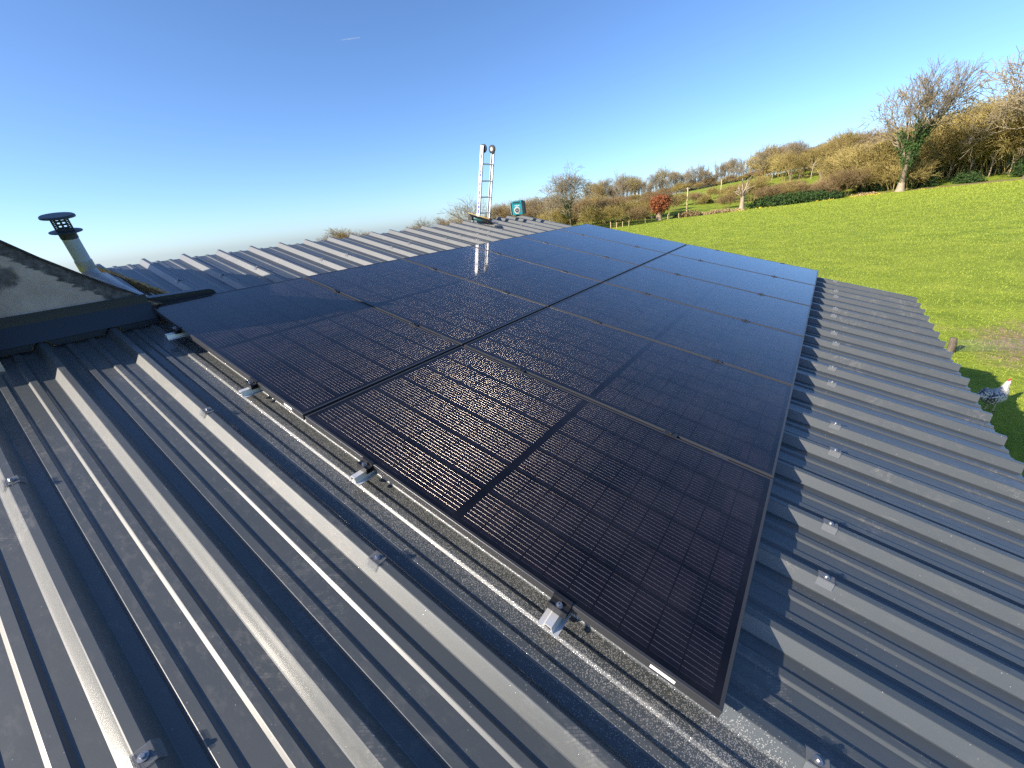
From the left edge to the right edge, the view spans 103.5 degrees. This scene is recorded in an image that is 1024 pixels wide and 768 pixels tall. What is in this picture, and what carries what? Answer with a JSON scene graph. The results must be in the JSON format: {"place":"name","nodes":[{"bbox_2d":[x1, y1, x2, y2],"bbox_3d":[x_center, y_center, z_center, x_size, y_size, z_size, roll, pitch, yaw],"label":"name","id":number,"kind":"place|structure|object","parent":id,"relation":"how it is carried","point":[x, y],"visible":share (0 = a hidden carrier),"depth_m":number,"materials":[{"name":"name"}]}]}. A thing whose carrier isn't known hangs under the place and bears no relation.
{"place":"outdoors","nodes":[
{"label":"outdoors","id":0,"kind":"place"},
{"bbox_2d":[0,0,1023,273],"label":"sky","id":1,"kind":"structure","parent":0,"point":[169,129],"materials":[{"name":"blue"}]},
{"bbox_2d":[572,152,1023,477],"bbox_3d":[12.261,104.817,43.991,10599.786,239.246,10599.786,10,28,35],"label":"ground","id":2,"kind":"structure","parent":0,"point":[1003,336],"depth_m":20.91,"materials":[{"name":"plant"}]},
{"bbox_2d":[320,227,354,240],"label":"bare tree","id":3,"kind":"object","parent":2,"relation":"on","point":[331,232],"visible":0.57,"depth_m":120.81,"materials":[{"name":"brown plant"}]},
{"bbox_2d":[438,193,501,224],"bbox_3d":[-5.572,-23.029,57.637,9.108,7.639,7.401,2,24,20],"label":"bare oak","id":4,"kind":"object","parent":2,"relation":"on","point":[464,214],"visible":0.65,"depth_m":56.56,"materials":[{"name":"brown plant"}]},
{"bbox_2d":[482,203,510,218],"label":"thicket shrub","id":5,"kind":"object","parent":2,"relation":"on","point":[503,214],"visible":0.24,"depth_m":109.54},
{"bbox_2d":[0,215,1023,767],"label":"barn","id":6,"kind":"structure","parent":2,"relation":"on","point":[204,563],"depth_m":1.39,"materials":[{"name":"paint"}]},
{"bbox_2d":[0,240,164,371],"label":"old building","id":7,"kind":"structure","parent":6,"relation":"on","point":[30,283],"depth_m":2.51,"materials":[{"name":"concrete"}]},
{"bbox_2d":[38,212,147,295],"bbox_3d":[-3.084,-0.915,2.995,0.988,0.536,0.293,24,35,28],"label":"flue pipe","id":8,"kind":"object","parent":6,"relation":"on","point":[77,251],"visible":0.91,"depth_m":3.10,"materials":[{"name":"grey metal"}]},
{"bbox_2d":[0,287,215,356],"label":"wall flashing","id":9,"kind":"object","parent":6,"relation":"attached to","point":[57,326],"depth_m":2.58,"materials":[{"name":"grey metal"}]},
{"bbox_2d":[96,265,169,294],"bbox_3d":[-3.272,-0.878,3.454,1.161,0.339,0.036,5,25,27],"label":"verge board","id":10,"kind":"object","parent":6,"relation":"on","point":[144,286],"visible":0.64,"depth_m":3.39,"materials":[{"name":"brown wood"}]},
{"bbox_2d":[165,324,185,340],"bbox_3d":[-2.166,-0.368,2.692,0.072,0.068,0.245,24,35,28],"label":"mounting bracket","id":11,"kind":"object","parent":6,"relation":"attached to","point":[176,333],"visible":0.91,"depth_m":2.63,"materials":[{"name":"silver metal"}]},
{"bbox_2d":[238,377,262,397],"bbox_3d":[-1.380,-0.011,2.237,0.072,0.068,0.245,24,35,28],"label":"mounting bracket","id":12,"kind":"object","parent":6,"relation":"attached to","point":[252,388],"visible":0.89,"depth_m":2.18,"materials":[{"name":"silver metal"}]},
{"bbox_2d":[151,277,459,419],"bbox_3d":[-1.474,-0.400,2.842,1.937,0.034,1.135,24,35,28],"label":"solar panel","id":13,"kind":"object","parent":6,"relation":"attached to","point":[301,347],"visible":0.9,"depth_m":2.67,"materials":[{"name":"grey"}]},
{"bbox_2d":[348,456,377,485],"bbox_3d":[-0.599,0.342,1.786,0.072,0.068,0.245,24,35,28],"label":"mounting bracket","id":14,"kind":"object","parent":6,"relation":"attached to","point":[364,473],"visible":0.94,"depth_m":1.73,"materials":[{"name":"silver metal"}]},
{"bbox_2d":[304,259,546,346],"bbox_3d":[-0.799,-0.828,3.674,1.937,0.034,1.135,24,35,28],"label":"solar panel","id":15,"kind":"object","parent":6,"relation":"attached to","point":[459,311],"visible":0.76,"depth_m":3.54,"materials":[{"name":"grey"}]},
{"bbox_2d":[468,215,497,223],"bbox_3d":[-0.518,-2.977,7.316,0.547,0.098,0.204,24,35,28],"label":"power tool","id":16,"kind":"object","parent":6,"relation":"on","point":[479,220],"visible":0.71,"depth_m":7.31,"materials":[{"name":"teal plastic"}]},
{"bbox_2d":[477,144,494,217],"bbox_3d":[-0.641,-2.455,8.152,0.291,4.126,0.647,24,35,28],"label":"ladder","id":17,"kind":"object","parent":6,"relation":"attached to","point":[483,148],"visible":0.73,"depth_m":7.47,"materials":[{"name":"silver metal"}]},
{"bbox_2d":[402,246,601,306],"bbox_3d":[-0.124,-1.256,4.507,1.937,0.034,1.134,24,35,28],"label":"solar panel","id":18,"kind":"object","parent":6,"relation":"attached to","point":[543,285],"visible":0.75,"depth_m":4.40,"materials":[{"name":"grey"}]},
{"bbox_2d":[510,200,525,214],"bbox_3d":[0.126,-3.682,8.417,0.285,0.267,0.195,2,29,19],"label":"site radio","id":19,"kind":"object","parent":6,"relation":"on","point":[517,207],"visible":1,"depth_m":8.35,"materials":[{"name":"teal plastic"}]},
{"bbox_2d":[305,346,772,717],"bbox_3d":[0.103,0.315,1.930,1.937,0.034,1.135,24,35,28],"label":"solar panel","id":20,"kind":"object","parent":6,"relation":"attached to","point":[638,541],"visible":1,"depth_m":1.68,"materials":[{"name":"grey"}]},
{"bbox_2d":[471,237,638,282],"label":"solar panel","id":21,"kind":"object","parent":6,"relation":"attached to","point":[590,266],"visible":0.78,"depth_m":5.25,"materials":[{"name":"grey"}]},
{"bbox_2d":[538,590,572,637],"bbox_3d":[0.184,0.697,1.334,0.072,0.068,0.245,24,35,28],"label":"mounting bracket","id":22,"kind":"object","parent":6,"relation":"attached to","point":[556,615],"visible":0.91,"depth_m":1.28,"materials":[{"name":"silver metal"}]},
{"bbox_2d":[519,229,665,265],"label":"solar panel","id":23,"kind":"object","parent":6,"relation":"attached to","point":[639,256],"visible":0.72,"depth_m":6.09,"materials":[{"name":"grey"}]},
{"bbox_2d":[557,224,686,253],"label":"solar panel","id":24,"kind":"object","parent":6,"relation":"on","point":[641,241],"visible":0.75,"depth_m":6.94,"materials":[{"name":"grey"}]},
{"bbox_2d":[464,307,792,478],"bbox_3d":[0.778,-0.113,2.762,1.937,0.034,1.135,24,35,28],"label":"solar panel","id":25,"kind":"object","parent":6,"relation":"attached to","point":[733,414],"visible":0.81,"depth_m":2.60,"materials":[{"name":"grey"}]},
{"bbox_2d":[550,282,803,385],"bbox_3d":[1.453,-0.542,3.595,1.937,0.034,1.134,24,35,28],"label":"solar panel","id":26,"kind":"object","parent":6,"relation":"attached to","point":[766,352],"visible":0.84,"depth_m":3.47,"materials":[{"name":"grey"}]},
{"bbox_2d":[604,266,810,336],"bbox_3d":[2.128,-0.970,4.427,1.937,0.034,1.134,24,35,28],"label":"solar panel","id":27,"kind":"object","parent":6,"relation":"attached to","point":[776,313],"visible":0.85,"depth_m":4.33,"materials":[{"name":"grey"}]},
{"bbox_2d":[641,254,814,305],"bbox_3d":[2.803,-1.398,5.260,1.937,0.034,1.134,24,35,28],"label":"solar panel","id":28,"kind":"object","parent":6,"relation":"attached to","point":[780,288],"visible":0.81,"depth_m":5.17,"materials":[{"name":"grey"}]},
{"bbox_2d":[668,244,818,284],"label":"solar panel","id":29,"kind":"object","parent":6,"relation":"on","point":[773,268],"visible":0.84,"depth_m":6.02,"materials":[{"name":"grey"}]},
{"bbox_2d":[544,205,576,223],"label":"thicket shrub","id":30,"kind":"object","parent":2,"relation":"on","point":[561,218],"visible":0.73,"depth_m":76.42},
{"bbox_2d":[531,162,594,225],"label":"bare oak","id":31,"kind":"object","parent":2,"relation":"on","point":[569,200],"visible":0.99,"depth_m":69.15,"materials":[{"name":"grey plant"}]},
{"bbox_2d":[555,195,599,225],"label":"thicket shrub","id":32,"kind":"object","parent":2,"relation":"on","point":[580,204],"visible":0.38,"depth_m":80.65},
{"bbox_2d":[577,203,604,224],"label":"thicket shrub","id":33,"kind":"object","parent":2,"relation":"on","point":[591,211],"visible":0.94,"depth_m":68.41,"materials":[{"name":"plant"}]},
{"bbox_2d":[590,182,606,199],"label":"bare tree","id":34,"kind":"object","parent":2,"relation":"on","point":[602,193],"visible":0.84,"depth_m":168.11,"materials":[{"name":"brown plant"}]},
{"bbox_2d":[588,198,620,226],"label":"thicket shrub","id":35,"kind":"object","parent":2,"relation":"on","point":[602,203],"visible":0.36,"depth_m":73.39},
{"bbox_2d":[590,195,626,222],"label":"thicket shrub","id":36,"kind":"object","parent":2,"relation":"on","point":[612,198],"visible":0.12,"depth_m":81.90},
{"bbox_2d":[598,200,632,227],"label":"thicket shrub","id":37,"kind":"object","parent":2,"relation":"on","point":[609,213],"visible":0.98,"depth_m":68.48,"materials":[{"name":"plant"}]},
{"bbox_2d":[612,200,639,223],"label":"thicket shrub","id":38,"kind":"object","parent":2,"relation":"on","point":[630,204],"visible":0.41,"depth_m":73.79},
{"bbox_2d":[620,176,642,196],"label":"bare tree","id":39,"kind":"object","parent":2,"relation":"on","point":[635,182],"visible":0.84,"depth_m":173.05,"materials":[{"name":"brown plant"}]},
{"bbox_2d":[621,205,652,222],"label":"thicket shrub","id":40,"kind":"object","parent":2,"relation":"on","point":[636,212],"visible":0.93,"depth_m":70.46,"materials":[{"name":"plant"}]},
{"bbox_2d":[634,192,670,217],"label":"thicket shrub","id":41,"kind":"object","parent":2,"relation":"on","point":[652,195],"visible":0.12,"depth_m":80.77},
{"bbox_2d":[644,173,663,190],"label":"bare tree","id":42,"kind":"object","parent":2,"relation":"on","point":[654,178],"visible":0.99,"depth_m":167.13,"materials":[{"name":"brown plant"}]},
{"bbox_2d":[647,193,671,220],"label":"beech tree","id":43,"kind":"object","parent":2,"relation":"on","point":[658,207],"visible":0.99,"depth_m":73.75,"materials":[{"name":"red plant"}]},
{"bbox_2d":[634,186,687,215],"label":"thicket shrub","id":44,"kind":"object","parent":2,"relation":"on","point":[669,193],"visible":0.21,"depth_m":82.49,"materials":[{"name":"plant"}]},
{"bbox_2d":[672,209,700,217],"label":"bramble mound","id":45,"kind":"object","parent":2,"relation":"on","point":[684,214],"visible":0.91,"depth_m":74.93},
{"bbox_2d":[704,186,721,198],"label":"thicket shrub","id":46,"kind":"object","parent":2,"relation":"on","point":[710,191],"visible":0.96,"depth_m":104.87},
{"bbox_2d":[714,194,738,206],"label":"thicket shrub","id":47,"kind":"object","parent":2,"relation":"on","point":[730,199],"visible":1,"depth_m":82.49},
{"bbox_2d":[723,181,752,202],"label":"thicket shrub","id":48,"kind":"object","parent":2,"relation":"on","point":[734,190],"visible":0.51,"depth_m":89.73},
{"bbox_2d":[734,176,754,209],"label":"pollard tree","id":49,"kind":"object","parent":2,"relation":"on","point":[742,199],"visible":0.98,"depth_m":75.49,"materials":[{"name":"beige plant"}]},
{"bbox_2d":[735,176,771,201],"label":"thicket shrub","id":50,"kind":"object","parent":2,"relation":"on","point":[758,183],"visible":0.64,"depth_m":87.60,"materials":[{"name":"plant"}]},
{"bbox_2d":[744,195,776,208],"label":"evergreen bush","id":51,"kind":"object","parent":2,"relation":"on","point":[758,204],"visible":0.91,"depth_m":76.70,"materials":[{"name":"green plant"}]},
{"bbox_2d":[744,139,785,178],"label":"thicket shrub","id":52,"kind":"object","parent":2,"relation":"on","point":[757,160],"visible":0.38,"depth_m":128.33,"materials":[{"name":"plant"}]},
{"bbox_2d":[752,148,778,177],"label":"bare tree","id":53,"kind":"object","parent":2,"relation":"on","point":[764,157],"visible":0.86,"depth_m":124.34,"materials":[{"name":"brown plant"}]},
{"bbox_2d":[747,185,784,200],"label":"thicket shrub","id":54,"kind":"object","parent":2,"relation":"on","point":[764,194],"visible":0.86,"depth_m":82.58,"materials":[{"name":"plant"}]},
{"bbox_2d":[760,194,787,206],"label":"evergreen bush","id":55,"kind":"object","parent":2,"relation":"on","point":[781,201],"visible":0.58,"depth_m":76.38,"materials":[{"name":"green plant"}]},
{"bbox_2d":[756,182,799,198],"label":"thicket shrub","id":56,"kind":"object","parent":2,"relation":"on","point":[784,188],"visible":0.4,"depth_m":82.81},
{"bbox_2d":[766,149,802,181],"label":"thicket shrub","id":57,"kind":"object","parent":2,"relation":"on","point":[779,165],"visible":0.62,"depth_m":115.26,"materials":[{"name":"plant"}]},
{"bbox_2d":[772,192,802,204],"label":"evergreen bush","id":58,"kind":"object","parent":2,"relation":"on","point":[788,200],"visible":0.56,"depth_m":76.42,"materials":[{"name":"green plant"}]},
{"bbox_2d":[774,182,800,194],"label":"thicket shrub","id":59,"kind":"object","parent":2,"relation":"on","point":[793,188],"visible":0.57,"depth_m":81.76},
{"bbox_2d":[781,149,801,180],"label":"bare tree","id":60,"kind":"object","parent":2,"relation":"on","point":[787,156],"visible":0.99,"depth_m":88.31,"materials":[{"name":"brown plant"}]},
{"bbox_2d":[780,138,809,180],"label":"bare tree","id":61,"kind":"object","parent":2,"relation":"on","point":[794,146],"visible":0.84,"depth_m":112.34,"materials":[{"name":"brown plant"}]},
{"bbox_2d":[786,190,815,203],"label":"evergreen bush","id":62,"kind":"object","parent":2,"relation":"on","point":[806,199],"visible":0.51,"depth_m":76.51,"materials":[{"name":"green plant"}]},
{"bbox_2d":[781,145,821,178],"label":"thicket shrub","id":63,"kind":"object","parent":2,"relation":"on","point":[804,162],"visible":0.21,"depth_m":113.93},
{"bbox_2d":[793,150,811,179],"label":"bare tree","id":64,"kind":"object","parent":2,"relation":"on","point":[802,157],"visible":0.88,"depth_m":88.96,"materials":[{"name":"brown plant"}]},
{"bbox_2d":[790,181,815,192],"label":"thicket shrub","id":65,"kind":"object","parent":2,"relation":"on","point":[803,188],"visible":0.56,"depth_m":81.20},
{"bbox_2d":[796,189,825,201],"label":"evergreen bush","id":66,"kind":"object","parent":2,"relation":"on","point":[817,197],"visible":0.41,"depth_m":77.09,"materials":[{"name":"green plant"}]},
{"bbox_2d":[793,141,838,178],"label":"bare tree","id":67,"kind":"object","parent":2,"relation":"on","point":[822,149],"visible":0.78,"depth_m":109.58,"materials":[{"name":"brown plant"}]},
{"bbox_2d":[812,153,830,177],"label":"bare tree","id":68,"kind":"object","parent":2,"relation":"on","point":[822,162],"visible":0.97,"depth_m":88.21,"materials":[{"name":"brown plant"}]},
{"bbox_2d":[809,188,836,199],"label":"evergreen bush","id":69,"kind":"object","parent":2,"relation":"on","point":[829,195],"visible":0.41,"depth_m":77.25,"materials":[{"name":"green plant"}]},
{"bbox_2d":[809,179,839,192],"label":"thicket shrub","id":70,"kind":"object","parent":2,"relation":"on","point":[821,183],"visible":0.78,"depth_m":79.62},
{"bbox_2d":[818,190,849,198],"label":"evergreen bush","id":71,"kind":"object","parent":2,"relation":"on","point":[839,195],"visible":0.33,"depth_m":77.64,"materials":[{"name":"green plant"}]},
{"bbox_2d":[819,137,848,155],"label":"bare tree","id":72,"kind":"object","parent":2,"relation":"on","point":[833,143],"visible":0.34,"depth_m":110.97,"materials":[{"name":"brown plant"}]},
{"bbox_2d":[805,145,864,186],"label":"thicket shrub","id":73,"kind":"object","parent":2,"relation":"on","point":[830,163],"visible":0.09,"depth_m":92.05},
{"bbox_2d":[817,157,863,185],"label":"thicket shrub","id":74,"kind":"object","parent":2,"relation":"on","point":[835,164],"visible":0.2,"depth_m":88.38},
{"bbox_2d":[822,126,874,154],"bbox_3d":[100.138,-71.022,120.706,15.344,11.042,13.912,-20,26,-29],"label":"thicket shrub","id":75,"kind":"object","parent":2,"relation":"on","point":[843,135],"visible":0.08,"depth_m":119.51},
{"bbox_2d":[822,165,877,193],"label":"thicket shrub","id":76,"kind":"object","parent":2,"relation":"on","point":[845,175],"visible":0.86,"depth_m":78.96,"materials":[{"name":"plant"}]},
{"bbox_2d":[838,161,894,192],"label":"thicket shrub","id":77,"kind":"object","parent":2,"relation":"on","point":[874,174],"visible":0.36,"depth_m":79.53,"materials":[{"name":"plant"}]},
{"bbox_2d":[853,180,884,192],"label":"evergreen bush","id":78,"kind":"object","parent":2,"relation":"on","point":[876,188],"visible":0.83,"depth_m":81.40,"materials":[{"name":"green plant"}]},
{"bbox_2d":[851,157,900,191],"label":"thicket shrub","id":79,"kind":"object","parent":2,"relation":"on","point":[880,164],"visible":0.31,"depth_m":79.11,"materials":[{"name":"plant"}]},
{"bbox_2d":[824,132,934,186],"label":"thicket shrub","id":80,"kind":"object","parent":2,"relation":"on","point":[855,160],"visible":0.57,"depth_m":81.98,"materials":[{"name":"plant"}]},
{"bbox_2d":[870,157,926,190],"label":"thicket shrub","id":81,"kind":"object","parent":2,"relation":"on","point":[898,168],"visible":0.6,"depth_m":77.33,"materials":[{"name":"plant"}]},
{"bbox_2d":[847,133,955,188],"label":"thicket shrub","id":82,"kind":"object","parent":2,"relation":"on","point":[922,147],"visible":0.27,"depth_m":79.52,"materials":[{"name":"plant"}]},
{"bbox_2d":[886,159,941,189],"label":"thicket shrub","id":83,"kind":"object","parent":2,"relation":"on","point":[925,167],"visible":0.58,"depth_m":76.31,"materials":[{"name":"plant"}]},
{"bbox_2d":[853,56,991,191],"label":"bare oak","id":84,"kind":"object","parent":2,"relation":"on","point":[912,147],"visible":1,"depth_m":70.71,"materials":[{"name":"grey plant"}]},
{"bbox_2d":[912,171,941,187],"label":"evergreen bush","id":85,"kind":"object","parent":2,"relation":"on","point":[931,182],"visible":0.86,"depth_m":77.71,"materials":[{"name":"green plant"}]},
{"bbox_2d":[906,128,986,181],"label":"thicket shrub","id":86,"kind":"object","parent":2,"relation":"on","point":[940,143],"visible":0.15,"depth_m":81.39,"materials":[{"name":"plant"}]},
{"bbox_2d":[892,107,1014,177],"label":"thicket shrub","id":87,"kind":"object","parent":2,"relation":"on","point":[944,142],"visible":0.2,"depth_m":79.89,"materials":[{"name":"plant"}]},
{"bbox_2d":[939,147,975,179],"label":"bare tree","id":88,"kind":"object","parent":2,"relation":"on","point":[953,153],"visible":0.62,"depth_m":81.69,"materials":[{"name":"brown plant"}]},
{"bbox_2d":[922,102,999,176],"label":"thicket shrub","id":89,"kind":"object","parent":2,"relation":"on","point":[956,147],"visible":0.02,"depth_m":85.53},
{"bbox_2d":[910,104,1023,178],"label":"thicket shrub","id":90,"kind":"object","parent":2,"relation":"on","point":[960,132],"visible":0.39,"depth_m":78.94,"materials":[{"name":"plant"}]},
{"bbox_2d":[951,169,987,183],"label":"evergreen bush","id":91,"kind":"object","parent":2,"relation":"on","point":[972,177],"visible":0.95,"depth_m":75.42,"materials":[{"name":"green plant"}]},
{"bbox_2d":[948,138,1002,173],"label":"bare tree","id":92,"kind":"object","parent":2,"relation":"on","point":[972,159],"visible":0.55,"depth_m":80.14,"materials":[{"name":"brown plant"}]},
{"bbox_2d":[934,94,1023,172],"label":"thicket shrub","id":93,"kind":"object","parent":2,"relation":"on","point":[997,129],"visible":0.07,"depth_m":81.79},
{"bbox_2d":[935,100,1023,172],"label":"thicket shrub","id":94,"kind":"object","parent":2,"relation":"on","point":[1001,161],"visible":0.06,"depth_m":80.66,"materials":[{"name":"plant"}]},
{"bbox_2d":[940,99,1021,173],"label":"thicket shrub","id":95,"kind":"object","parent":2,"relation":"on","point":[974,142],"visible":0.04,"depth_m":83.28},
{"bbox_2d":[941,102,1023,174],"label":"thicket shrub","id":96,"kind":"object","parent":2,"relation":"on","point":[984,137],"visible":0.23,"depth_m":78.67,"materials":[{"name":"plant"}]},
{"bbox_2d":[942,102,1023,175],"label":"thicket shrub","id":97,"kind":"object","parent":2,"relation":"on","point":[1021,129],"visible":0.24,"depth_m":77.60,"materials":[{"name":"plant"}]},
{"bbox_2d":[945,92,1021,172],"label":"thicket shrub","id":98,"kind":"object","parent":2,"relation":"on","point":[995,138],"visible":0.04,"depth_m":79.70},
{"bbox_2d":[946,337,1022,352],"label":"wire fence","id":99,"kind":"object","parent":2,"relation":"on","point":[952,344],"visible":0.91,"depth_m":8.98,"materials":[{"name":"brown wood"}]},
{"bbox_2d":[955,105,1023,173],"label":"thicket shrub","id":100,"kind":"object","parent":2,"relation":"on","point":[1000,139],"visible":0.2,"depth_m":77.10,"materials":[{"name":"plant"}]},
{"bbox_2d":[955,86,1023,170],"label":"thicket shrub","id":101,"kind":"object","parent":2,"relation":"on","point":[1002,128],"visible":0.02,"depth_m":81.48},
{"bbox_2d":[959,46,1023,179],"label":"bare oak","id":102,"kind":"object","parent":2,"relation":"on","point":[1019,98],"visible":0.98,"depth_m":67.95,"materials":[{"name":"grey plant"}]},
{"bbox_2d":[960,90,1022,170],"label":"thicket shrub","id":103,"kind":"object","parent":2,"relation":"on","point":[1007,130],"visible":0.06,"depth_m":77.00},
{"bbox_2d":[977,378,1011,411],"bbox_3d":[8.068,0.200,6.761,0.642,0.532,0.300,-11,23,-11],"label":"hen","id":104,"kind":"object","parent":2,"relation":"on","point":[989,396],"visible":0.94,"depth_m":6.68,"materials":[{"name":"beige"}]},
{"bbox_2d":[974,136,1023,176],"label":"bare tree","id":105,"kind":"object","parent":2,"relation":"on","point":[992,164],"visible":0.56,"depth_m":77.58,"materials":[{"name":"brown plant"}]},
{"bbox_2d":[997,131,1023,171],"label":"bare tree","id":106,"kind":"object","parent":2,"relation":"on","point":[1012,153],"visible":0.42,"depth_m":76.64,"materials":[{"name":"brown plant"}]},
{"bbox_2d":[1000,159,1023,177],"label":"evergreen bush","id":107,"kind":"object","parent":2,"relation":"on","point":[1020,169],"visible":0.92,"depth_m":74.39,"materials":[{"name":"green plant"}]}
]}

